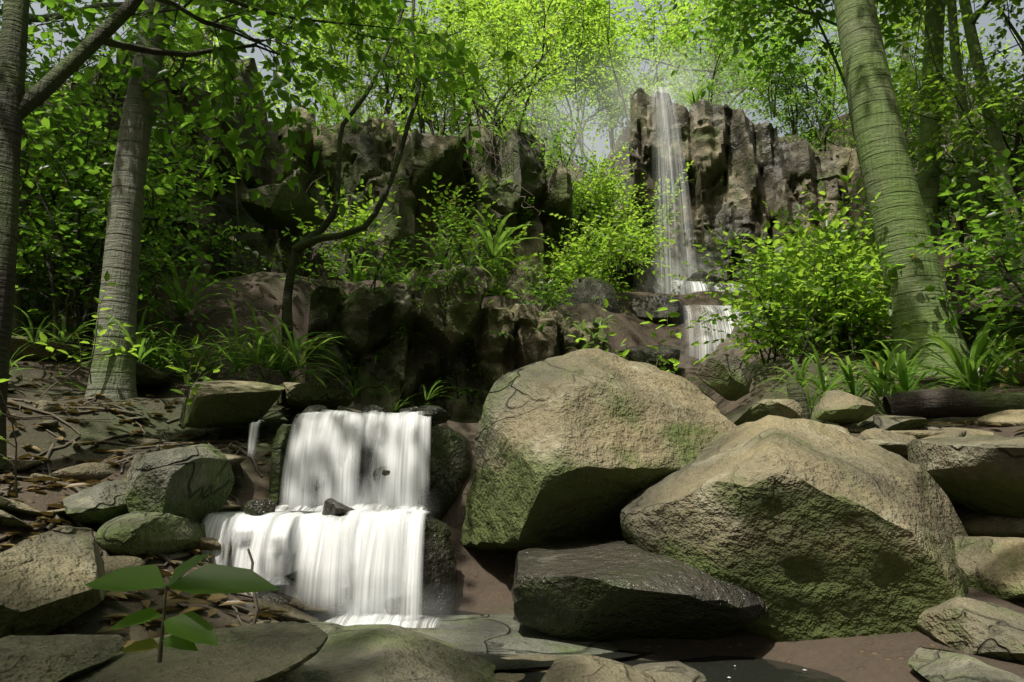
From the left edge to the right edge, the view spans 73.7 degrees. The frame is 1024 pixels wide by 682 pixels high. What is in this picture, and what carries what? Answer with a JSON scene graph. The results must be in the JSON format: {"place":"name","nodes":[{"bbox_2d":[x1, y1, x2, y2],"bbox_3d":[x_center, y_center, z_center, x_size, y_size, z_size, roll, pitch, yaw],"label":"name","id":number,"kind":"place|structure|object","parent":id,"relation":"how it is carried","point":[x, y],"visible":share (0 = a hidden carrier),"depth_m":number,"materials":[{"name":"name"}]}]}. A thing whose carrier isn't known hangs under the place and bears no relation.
{"place":"outdoors","nodes":[
{"label":"outdoors","id":0,"kind":"place"},
{"bbox_2d":[242,514,301,577],"bbox_3d":[-1.220,1.164,3.339,0.424,0.629,0.594,0,-12,0],"label":"cascade step","id":1,"kind":"object","parent":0,"point":[295,517],"visible":0.01,"depth_m":3.22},
{"bbox_2d":[256,588,291,602],"bbox_3d":[-1.170,1.298,2.903,0.628,0.476,0.401,0,-12,0],"label":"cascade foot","id":2,"kind":"object","parent":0,"point":[279,596],"visible":0.11,"depth_m":2.83},
{"bbox_2d":[0,82,1023,681],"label":"ground","id":3,"kind":"structure","parent":0,"point":[484,582],"depth_m":4.32,"materials":[{"name":"soil"}]},
{"bbox_2d":[10,336,92,363],"bbox_3d":[-3.652,0.144,5.268,0.868,0.328,0.768,7,-14,-30],"label":"fallen log","id":4,"kind":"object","parent":3,"relation":"on","point":[40,352],"depth_m":5.01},
{"bbox_2d":[0,525,105,637],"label":"rock","id":5,"kind":"object","parent":3,"relation":"on","point":[46,577],"visible":0.92,"depth_m":1.65,"materials":[{"name":"stone"}]},
{"bbox_2d":[0,634,123,681],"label":"rock","id":6,"kind":"object","parent":3,"relation":"on","point":[61,658],"visible":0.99,"depth_m":1.24,"materials":[{"name":"stone"}]},
{"bbox_2d":[63,480,126,523],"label":"rock","id":7,"kind":"object","parent":3,"relation":"on","point":[102,503],"visible":0.69,"depth_m":2.78,"materials":[{"name":"stone"}]},
{"bbox_2d":[0,3,246,292],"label":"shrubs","id":8,"kind":"object","parent":3,"relation":"on","point":[196,156],"visible":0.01,"depth_m":7.81,"materials":[{"name":"green plant"}]},
{"bbox_2d":[0,0,249,276],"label":"tree","id":9,"kind":"object","parent":3,"relation":"on","point":[120,73],"visible":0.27,"depth_m":7.71,"materials":[{"name":"green plant"}]},
{"bbox_2d":[85,0,170,398],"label":"tree","id":10,"kind":"object","parent":3,"relation":"on","point":[113,376],"visible":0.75,"depth_m":4.74,"materials":[{"name":"grey plant"}]},
{"bbox_2d":[0,0,277,360],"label":"shrubs","id":11,"kind":"object","parent":3,"relation":"on","point":[76,250],"visible":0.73,"depth_m":5.66,"materials":[{"name":"green plant"}]},
{"bbox_2d":[95,511,205,557],"bbox_3d":[-1.468,0.785,2.740,0.348,0.198,0.483,0,-12,0],"label":"rock","id":12,"kind":"object","parent":3,"relation":"on","point":[138,534],"visible":0.82,"depth_m":2.62,"materials":[{"name":"stone"}]},
{"bbox_2d":[124,444,234,523],"bbox_3d":[-1.529,0.658,3.101,0.455,0.379,0.695,11,-16,-42],"label":"rock","id":13,"kind":"object","parent":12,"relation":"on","point":[194,483],"visible":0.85,"depth_m":2.88,"materials":[{"name":"stone"}]},
{"bbox_2d":[136,361,171,389],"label":"rock","id":14,"kind":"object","parent":3,"relation":"on","point":[149,377],"depth_m":4.91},
{"bbox_2d":[12,0,296,335],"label":"pale tree","id":15,"kind":"object","parent":3,"relation":"on","point":[96,5],"visible":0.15,"depth_m":6.79,"materials":[{"name":"green plant"}]},
{"bbox_2d":[36,0,294,120],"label":"canopy tree","id":16,"kind":"object","parent":3,"relation":"on","point":[211,63],"visible":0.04,"depth_m":27.44,"materials":[{"name":"green plant"}]},
{"bbox_2d":[68,621,327,681],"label":"rock","id":17,"kind":"object","parent":3,"relation":"on","point":[264,652],"visible":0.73,"depth_m":1.42,"materials":[{"name":"stone"}]},
{"bbox_2d":[85,553,279,662],"bbox_3d":[-0.592,0.461,1.186,0.352,0.178,0.098,0,-12,0],"label":"seedling","id":18,"kind":"object","parent":17,"relation":"on","point":[187,630],"visible":1,"depth_m":1.20,"materials":[{"name":"green plant"}]},
{"bbox_2d":[179,380,284,428],"bbox_3d":[-1.690,0.386,4.154,0.570,0.339,0.722,8,-14,-33],"label":"rock","id":19,"kind":"object","parent":3,"relation":"on","point":[219,404],"visible":0.93,"depth_m":3.96,"materials":[{"name":"stone"}]},
{"bbox_2d":[247,548,258,623],"bbox_3d":[-0.819,0.773,2.159,0.082,0.223,0.023,-12,-17,44],"label":"stick","id":20,"kind":"object","parent":3,"relation":"in","point":[255,617],"visible":0.69,"depth_m":2.14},
{"bbox_2d":[0,0,515,469],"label":"dark tree","id":21,"kind":"object","parent":3,"relation":"on","point":[18,105],"visible":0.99,"depth_m":4.98,"materials":[{"name":"green plant"}]},
{"bbox_2d":[269,424,298,505],"bbox_3d":[-1.238,0.804,3.878,0.095,0.641,0.688,0,-12,0],"label":"cascade step","id":22,"kind":"object","parent":3,"relation":"on","point":[283,440],"visible":0.22,"depth_m":3.59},
{"bbox_2d":[197,0,373,90],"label":"canopy tree","id":23,"kind":"object","parent":3,"relation":"on","point":[287,2],"visible":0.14,"depth_m":18.28,"materials":[{"name":"green plant"}]},
{"bbox_2d":[195,410,428,621],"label":"cascade strands","id":24,"kind":"object","parent":3,"relation":"on","point":[377,564],"visible":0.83,"depth_m":2.95},
{"bbox_2d":[243,499,275,515],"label":"rock","id":25,"kind":"object","parent":24,"relation":"attached to","point":[258,507],"visible":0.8,"depth_m":3.04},
{"bbox_2d":[283,562,315,583],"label":"rock","id":26,"kind":"object","parent":24,"relation":"attached to","point":[293,576],"visible":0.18,"depth_m":2.87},
{"bbox_2d":[302,475,324,496],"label":"rock","id":27,"kind":"object","parent":24,"relation":"attached to","point":[315,485],"visible":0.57,"depth_m":3.35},
{"bbox_2d":[302,405,326,419],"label":"rock","id":28,"kind":"object","parent":24,"relation":"attached to","point":[312,409],"visible":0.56,"depth_m":3.57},
{"bbox_2d":[322,498,356,523],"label":"rock","id":29,"kind":"object","parent":24,"relation":"attached to","point":[334,507],"visible":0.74,"depth_m":3.03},
{"bbox_2d":[335,406,356,419],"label":"rock","id":30,"kind":"object","parent":24,"relation":"attached to","point":[340,408],"visible":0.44,"depth_m":3.56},
{"bbox_2d":[262,485,433,627],"bbox_3d":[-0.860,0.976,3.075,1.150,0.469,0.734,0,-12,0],"label":"water foam","id":31,"kind":"object","parent":24,"relation":"attached to","point":[395,620],"visible":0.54,"depth_m":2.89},
{"bbox_2d":[357,452,367,472],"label":"rock","id":32,"kind":"object","parent":24,"relation":"attached to","point":[362,461],"visible":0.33,"depth_m":3.39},
{"bbox_2d":[361,404,392,422],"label":"rock","id":33,"kind":"object","parent":24,"relation":"attached to","point":[370,409],"visible":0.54,"depth_m":3.56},
{"bbox_2d":[373,466,395,483],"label":"rock","id":34,"kind":"object","parent":24,"relation":"attached to","point":[380,474],"visible":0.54,"depth_m":3.33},
{"bbox_2d":[382,590,428,622],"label":"rock","id":35,"kind":"object","parent":24,"relation":"attached to","point":[393,607],"visible":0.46,"depth_m":2.83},
{"bbox_2d":[399,406,416,413],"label":"rock","id":36,"kind":"object","parent":24,"relation":"attached to","point":[407,410],"visible":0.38,"depth_m":3.57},
{"bbox_2d":[415,405,450,427],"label":"rock","id":37,"kind":"object","parent":24,"relation":"attached to","point":[436,415],"visible":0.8,"depth_m":3.55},
{"bbox_2d":[57,49,572,304],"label":"cliff","id":38,"kind":"structure","parent":3,"relation":"on","point":[369,147],"depth_m":9.47,"materials":[{"name":"stone"}]},
{"bbox_2d":[212,2,237,91],"bbox_3d":[-5.727,-9.769,13.410,6.858,14.466,8.024,0,-12,0],"label":"canopy tree","id":39,"kind":"object","parent":38,"relation":"on","point":[217,62],"visible":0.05,"depth_m":12.26,"materials":[{"name":"green plant"}]},
{"bbox_2d":[240,184,323,232],"bbox_3d":[-2.889,-1.661,8.691,0.657,0.478,1.109,-5,-13,24],"label":"fallen rock","id":40,"kind":"object","parent":38,"relation":"on","point":[277,212],"visible":0.87,"depth_m":8.42,"materials":[{"name":"stone"}]},
{"bbox_2d":[116,0,631,143],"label":"clifftop shrubs","id":41,"kind":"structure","parent":38,"relation":"on","point":[429,109],"depth_m":11.99,"materials":[{"name":"green plant"}]},
{"bbox_2d":[36,10,821,411],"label":"cliff shrubs","id":42,"kind":"object","parent":38,"relation":"on","point":[544,296],"visible":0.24,"depth_m":7.54,"materials":[{"name":"green plant"}]},
{"bbox_2d":[275,382,354,410],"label":"rock","id":43,"kind":"object","parent":3,"relation":"on","point":[300,396],"visible":0.8,"depth_m":4.39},
{"bbox_2d":[305,621,341,627],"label":"bed slab","id":44,"kind":"structure","parent":3,"relation":"on","point":[323,624],"depth_m":2.62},
{"bbox_2d":[284,2,425,126],"bbox_3d":[-5.932,-8.194,25.698,5.332,14.205,9.155,0,-12,0],"label":"canopy tree","id":45,"kind":"object","parent":3,"relation":"on","point":[330,32],"visible":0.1,"depth_m":23.95,"materials":[{"name":"green plant"}]},
{"bbox_2d":[217,0,497,121],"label":"canopy tree","id":46,"kind":"object","parent":3,"relation":"on","point":[290,12],"visible":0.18,"depth_m":20.99,"materials":[{"name":"green plant"}]},
{"bbox_2d":[270,512,456,617],"bbox_3d":[-0.719,1.197,3.293,0.912,0.729,0.591,0,-12,0],"label":"cascade step","id":47,"kind":"object","parent":3,"relation":"on","point":[437,571],"visible":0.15,"depth_m":3.17,"materials":[{"name":"stone"}]},
{"bbox_2d":[288,422,471,520],"bbox_3d":[-0.739,0.859,4.060,1.001,0.719,1.110,0,-12,0],"label":"cascade step","id":48,"kind":"object","parent":3,"relation":"on","point":[449,464],"visible":0.21,"depth_m":3.71,"materials":[{"name":"stone"}]},
{"bbox_2d":[301,624,494,681],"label":"rock","id":49,"kind":"object","parent":3,"relation":"on","point":[374,653],"visible":0.81,"depth_m":1.88,"materials":[{"name":"stone"}]},
{"bbox_2d":[281,0,558,370],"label":"crooked tree","id":50,"kind":"object","parent":3,"relation":"on","point":[315,236],"visible":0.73,"depth_m":6.07,"materials":[{"name":"green plant"}]},
{"bbox_2d":[74,61,823,406],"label":"cliff ferns","id":51,"kind":"object","parent":3,"relation":"on","point":[466,263],"visible":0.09,"depth_m":6.76,"materials":[{"name":"green plant"}]},
{"bbox_2d":[368,0,535,135],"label":"canopy tree","id":52,"kind":"object","parent":3,"relation":"on","point":[462,27],"visible":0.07,"depth_m":25.81,"materials":[{"name":"green plant"}]},
{"bbox_2d":[305,264,605,422],"bbox_3d":[-1.357,1.005,10.289,3.279,2.913,9.408,3,-12,-16],"label":"outcrop","id":53,"kind":"object","parent":3,"relation":"on","point":[366,320],"visible":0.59,"depth_m":6.58,"materials":[{"name":"stone"}]},
{"bbox_2d":[293,172,548,277],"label":"shrubs","id":54,"kind":"object","parent":53,"relation":"on","point":[349,244],"visible":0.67,"depth_m":8.47,"materials":[{"name":"green plant"}]},
{"bbox_2d":[330,610,653,669],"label":"stream water","id":55,"kind":"structure","parent":3,"relation":"on","point":[498,661],"depth_m":2.30,"materials":[{"name":"black liquid"}]},
{"bbox_2d":[0,210,984,497],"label":"seedlings","id":56,"kind":"object","parent":3,"relation":"on","point":[194,340],"visible":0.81,"depth_m":4.16,"materials":[{"name":"green plant"}]},
{"bbox_2d":[366,614,622,659],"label":"bed slab","id":57,"kind":"structure","parent":3,"relation":"on","point":[502,633],"depth_m":2.54,"materials":[{"name":"stone"}]},
{"bbox_2d":[426,0,566,135],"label":"canopy tree","id":58,"kind":"object","parent":3,"relation":"on","point":[510,41],"visible":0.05,"depth_m":28.97,"materials":[{"name":"green plant"}]},
{"bbox_2d":[26,0,987,263],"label":"vines and lianas","id":59,"kind":"object","parent":3,"relation":"on","point":[522,120],"visible":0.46,"depth_m":9.58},
{"bbox_2d":[0,372,1023,681],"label":"stones","id":60,"kind":"object","parent":3,"relation":"on","point":[596,668],"visible":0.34,"depth_m":2.85,"materials":[{"name":"stone"}]},
{"bbox_2d":[734,399,801,425],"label":"rock","id":61,"kind":"object","parent":60,"relation":"on","point":[789,408],"visible":0.49,"depth_m":3.56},
{"bbox_2d":[786,378,810,419],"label":"rock","id":62,"kind":"object","parent":60,"relation":"on","point":[795,391],"visible":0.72,"depth_m":3.98,"materials":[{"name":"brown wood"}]},
{"bbox_2d":[812,390,875,423],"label":"rock","id":63,"kind":"object","parent":60,"relation":"on","point":[837,406],"visible":1,"depth_m":3.75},
{"bbox_2d":[0,361,1023,647],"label":"leaf litter","id":64,"kind":"object","parent":3,"relation":"on","point":[224,601],"visible":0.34,"depth_m":3.02,"materials":[{"name":"plant"}]},
{"bbox_2d":[9,78,1023,414],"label":"grass and lilies","id":65,"kind":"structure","parent":3,"relation":"on","point":[903,372],"depth_m":5.06,"materials":[{"name":"plant"}]},
{"bbox_2d":[465,0,643,155],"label":"canopy tree","id":66,"kind":"object","parent":3,"relation":"on","point":[567,25],"visible":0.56,"depth_m":20.43,"materials":[{"name":"green plant"}]},
{"bbox_2d":[455,0,705,180],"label":"trees","id":67,"kind":"object","parent":3,"relation":"on","point":[544,110],"visible":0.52,"depth_m":16.69,"materials":[{"name":"green plant"}]},
{"bbox_2d":[553,276,620,313],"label":"fallen rock","id":68,"kind":"object","parent":3,"relation":"on","point":[587,289],"visible":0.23,"depth_m":8.94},
{"bbox_2d":[460,347,735,551],"bbox_3d":[0.419,0.584,3.558,1.290,1.109,1.270,6,-14,-27],"label":"boulder","id":69,"kind":"object","parent":3,"relation":"on","point":[589,443],"visible":0.81,"depth_m":3.07,"materials":[{"name":"stone"}]},
{"bbox_2d":[695,354,751,400],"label":"rock","id":70,"kind":"object","parent":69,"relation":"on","point":[727,377],"visible":1,"depth_m":3.63,"materials":[{"name":"stone"}]},
{"bbox_2d":[522,176,674,312],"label":"fall foot shrubs","id":71,"kind":"object","parent":3,"relation":"on","point":[596,268],"visible":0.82,"depth_m":9.90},
{"bbox_2d":[569,177,633,291],"bbox_3d":[2.370,-0.972,18.491,2.827,4.390,10.547,-2,-12,8],"label":"cliff gully","id":72,"kind":"object","parent":3,"relation":"on","point":[630,282],"depth_m":14.07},
{"bbox_2d":[492,0,730,176],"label":"canopy tree","id":73,"kind":"object","parent":3,"relation":"on","point":[611,132],"visible":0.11,"depth_m":23.90,"materials":[{"name":"green plant"}]},
{"bbox_2d":[545,128,693,291],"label":"gully shrubs","id":74,"kind":"object","parent":3,"relation":"on","point":[605,203],"visible":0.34,"depth_m":12.68,"materials":[{"name":"green plant"}]},
{"bbox_2d":[511,539,766,641],"bbox_3d":[0.490,1.008,2.669,0.998,0.412,0.854,-8,-15,34],"label":"boulder","id":75,"kind":"object","parent":3,"relation":"on","point":[584,590],"visible":0.75,"depth_m":2.40,"materials":[{"name":"stone"}]},
{"bbox_2d":[618,345,680,372],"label":"fallen rock","id":76,"kind":"object","parent":3,"relation":"on","point":[646,354],"visible":0.4,"depth_m":7.60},
{"bbox_2d":[629,294,688,325],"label":"fallen rock","id":77,"kind":"object","parent":3,"relation":"on","point":[640,307],"visible":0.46,"depth_m":9.49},
{"bbox_2d":[661,114,677,275],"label":"waterfall","id":78,"kind":"structure","parent":3,"relation":"on","point":[667,190],"depth_m":12.31,"materials":[{"name":"white liquid"}]},
{"bbox_2d":[494,656,845,681],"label":"pool","id":79,"kind":"structure","parent":3,"relation":"on","point":[723,668],"depth_m":2.18,"materials":[{"name":"black liquid"}]},
{"bbox_2d":[670,271,742,294],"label":"fallen rock","id":80,"kind":"object","parent":3,"relation":"on","point":[685,287],"visible":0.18,"depth_m":11.04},
{"bbox_2d":[580,0,841,110],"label":"canopy tree","id":81,"kind":"object","parent":3,"relation":"on","point":[674,56],"visible":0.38,"depth_m":22.41,"materials":[{"name":"green plant"}]},
{"bbox_2d":[624,0,829,129],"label":"canopy tree","id":82,"kind":"object","parent":3,"relation":"on","point":[696,80],"visible":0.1,"depth_m":27.34,"materials":[{"name":"green plant"}]},
{"bbox_2d":[692,281,765,358],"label":"waterfall water","id":83,"kind":"structure","parent":3,"relation":"on","point":[712,326],"depth_m":8.93,"materials":[{"name":"white liquid"}]},
{"bbox_2d":[629,87,868,293],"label":"cliff","id":84,"kind":"structure","parent":3,"relation":"on","point":[751,165],"depth_m":12.96,"materials":[{"name":"stone"}]},
{"bbox_2d":[733,262,794,294],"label":"fallen rock","id":85,"kind":"object","parent":3,"relation":"on","point":[740,268],"visible":0.05,"depth_m":11.15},
{"bbox_2d":[740,294,793,325],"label":"fallen rock","id":86,"kind":"object","parent":3,"relation":"on","point":[784,307],"visible":0.01,"depth_m":9.07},
{"bbox_2d":[587,0,962,85],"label":"canopy tree","id":87,"kind":"object","parent":3,"relation":"on","point":[699,10],"visible":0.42,"depth_m":17.04,"materials":[{"name":"green plant"}]},
{"bbox_2d":[662,0,920,279],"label":"thin tree","id":88,"kind":"object","parent":3,"relation":"on","point":[751,13],"visible":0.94,"depth_m":9.83,"materials":[{"name":"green plant"}]},
{"bbox_2d":[620,415,968,641],"bbox_3d":[1.200,0.779,2.904,1.499,0.944,1.254,0,-12,0],"label":"boulder","id":89,"kind":"object","parent":3,"relation":"on","point":[803,529],"visible":0.8,"depth_m":2.37,"materials":[{"name":"stone"}]},
{"bbox_2d":[719,176,884,349],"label":"shrubs","id":90,"kind":"object","parent":3,"relation":"on","point":[861,218],"visible":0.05,"depth_m":7.99,"materials":[{"name":"green plant"}]},
{"bbox_2d":[668,171,989,372],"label":"shrubs","id":91,"kind":"object","parent":3,"relation":"on","point":[842,308],"visible":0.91,"depth_m":6.03,"materials":[{"name":"green plant"}]},
{"bbox_2d":[719,0,956,255],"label":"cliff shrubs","id":92,"kind":"object","parent":3,"relation":"on","point":[815,132],"visible":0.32,"depth_m":14.14,"materials":[{"name":"green plant"}]},
{"bbox_2d":[658,0,1023,151],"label":"tree","id":93,"kind":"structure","parent":3,"relation":"on","point":[713,72],"depth_m":14.83,"materials":[{"name":"green plant"}]},
{"bbox_2d":[812,0,945,246],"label":"tree","id":94,"kind":"object","parent":3,"relation":"on","point":[929,189],"visible":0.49,"depth_m":7.86,"materials":[{"name":"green plant"}]},
{"bbox_2d":[858,414,926,430],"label":"rock","id":95,"kind":"object","parent":3,"relation":"on","point":[890,422],"visible":0.53,"depth_m":3.90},
{"bbox_2d":[773,0,1023,283],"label":"thin tree","id":96,"kind":"object","parent":3,"relation":"on","point":[994,135],"visible":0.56,"depth_m":6.71,"materials":[{"name":"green plant"}]},
{"bbox_2d":[823,0,981,376],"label":"tree","id":97,"kind":"object","parent":3,"relation":"on","point":[887,169],"visible":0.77,"depth_m":5.52,"materials":[{"name":"green plant"}]},
{"bbox_2d":[893,0,923,119],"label":"canopy tree","id":98,"kind":"object","parent":3,"relation":"on","point":[904,55],"visible":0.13,"depth_m":19.30,"materials":[{"name":"green plant"}]},
{"bbox_2d":[806,0,1020,125],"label":"canopy tree","id":99,"kind":"object","parent":3,"relation":"on","point":[893,55],"visible":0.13,"depth_m":27.74,"materials":[{"name":"green plant"}]},
{"bbox_2d":[825,0,1023,285],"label":"thin tree","id":100,"kind":"object","parent":3,"relation":"on","point":[974,181],"visible":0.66,"depth_m":7.38,"materials":[{"name":"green plant"}]},
{"bbox_2d":[826,0,1023,215],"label":"tree","id":101,"kind":"object","parent":3,"relation":"on","point":[975,126],"visible":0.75,"depth_m":6.79,"materials":[{"name":"green plant"}]},
{"bbox_2d":[849,21,1023,283],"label":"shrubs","id":102,"kind":"object","parent":3,"relation":"on","point":[1003,122],"visible":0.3,"depth_m":7.85,"materials":[{"name":"green plant"}]},
{"bbox_2d":[882,388,1023,418],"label":"fallen log","id":103,"kind":"object","parent":3,"relation":"on","point":[931,403],"visible":0.84,"depth_m":4.17,"materials":[{"name":"brown wood"}]},
{"bbox_2d":[884,125,1023,389],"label":"shrubs","id":104,"kind":"object","parent":3,"relation":"on","point":[996,226],"visible":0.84,"depth_m":4.93,"materials":[{"name":"green plant"}]},
{"bbox_2d":[906,434,1023,516],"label":"rock","id":105,"kind":"object","parent":3,"relation":"on","point":[981,473],"visible":0.84,"depth_m":2.86,"materials":[{"name":"stone"}]},
{"bbox_2d":[911,143,1019,268],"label":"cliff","id":106,"kind":"structure","parent":3,"relation":"on","point":[943,258],"depth_m":13.38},
{"bbox_2d":[908,646,1023,681],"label":"rock","id":107,"kind":"object","parent":3,"relation":"on","point":[934,665],"visible":1,"depth_m":1.88,"materials":[{"name":"stone"}]},
{"bbox_2d":[917,596,1023,662],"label":"rock","id":108,"kind":"object","parent":3,"relation":"on","point":[972,626],"visible":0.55,"depth_m":2.16,"materials":[{"name":"stone"}]},
{"bbox_2d":[953,535,1023,599],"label":"rock","id":109,"kind":"object","parent":3,"relation":"on","point":[993,566],"visible":0.73,"depth_m":2.43,"materials":[{"name":"stone"}]},
{"bbox_2d":[956,282,1023,352],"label":"shrub","id":110,"kind":"object","parent":3,"relation":"on","point":[1013,333],"visible":0.34,"depth_m":5.54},
{"bbox_2d":[0,0,1023,177],"label":"sky","id":111,"kind":"structure","parent":0,"point":[984,20],"materials":[{"name":"white"}]}
]}

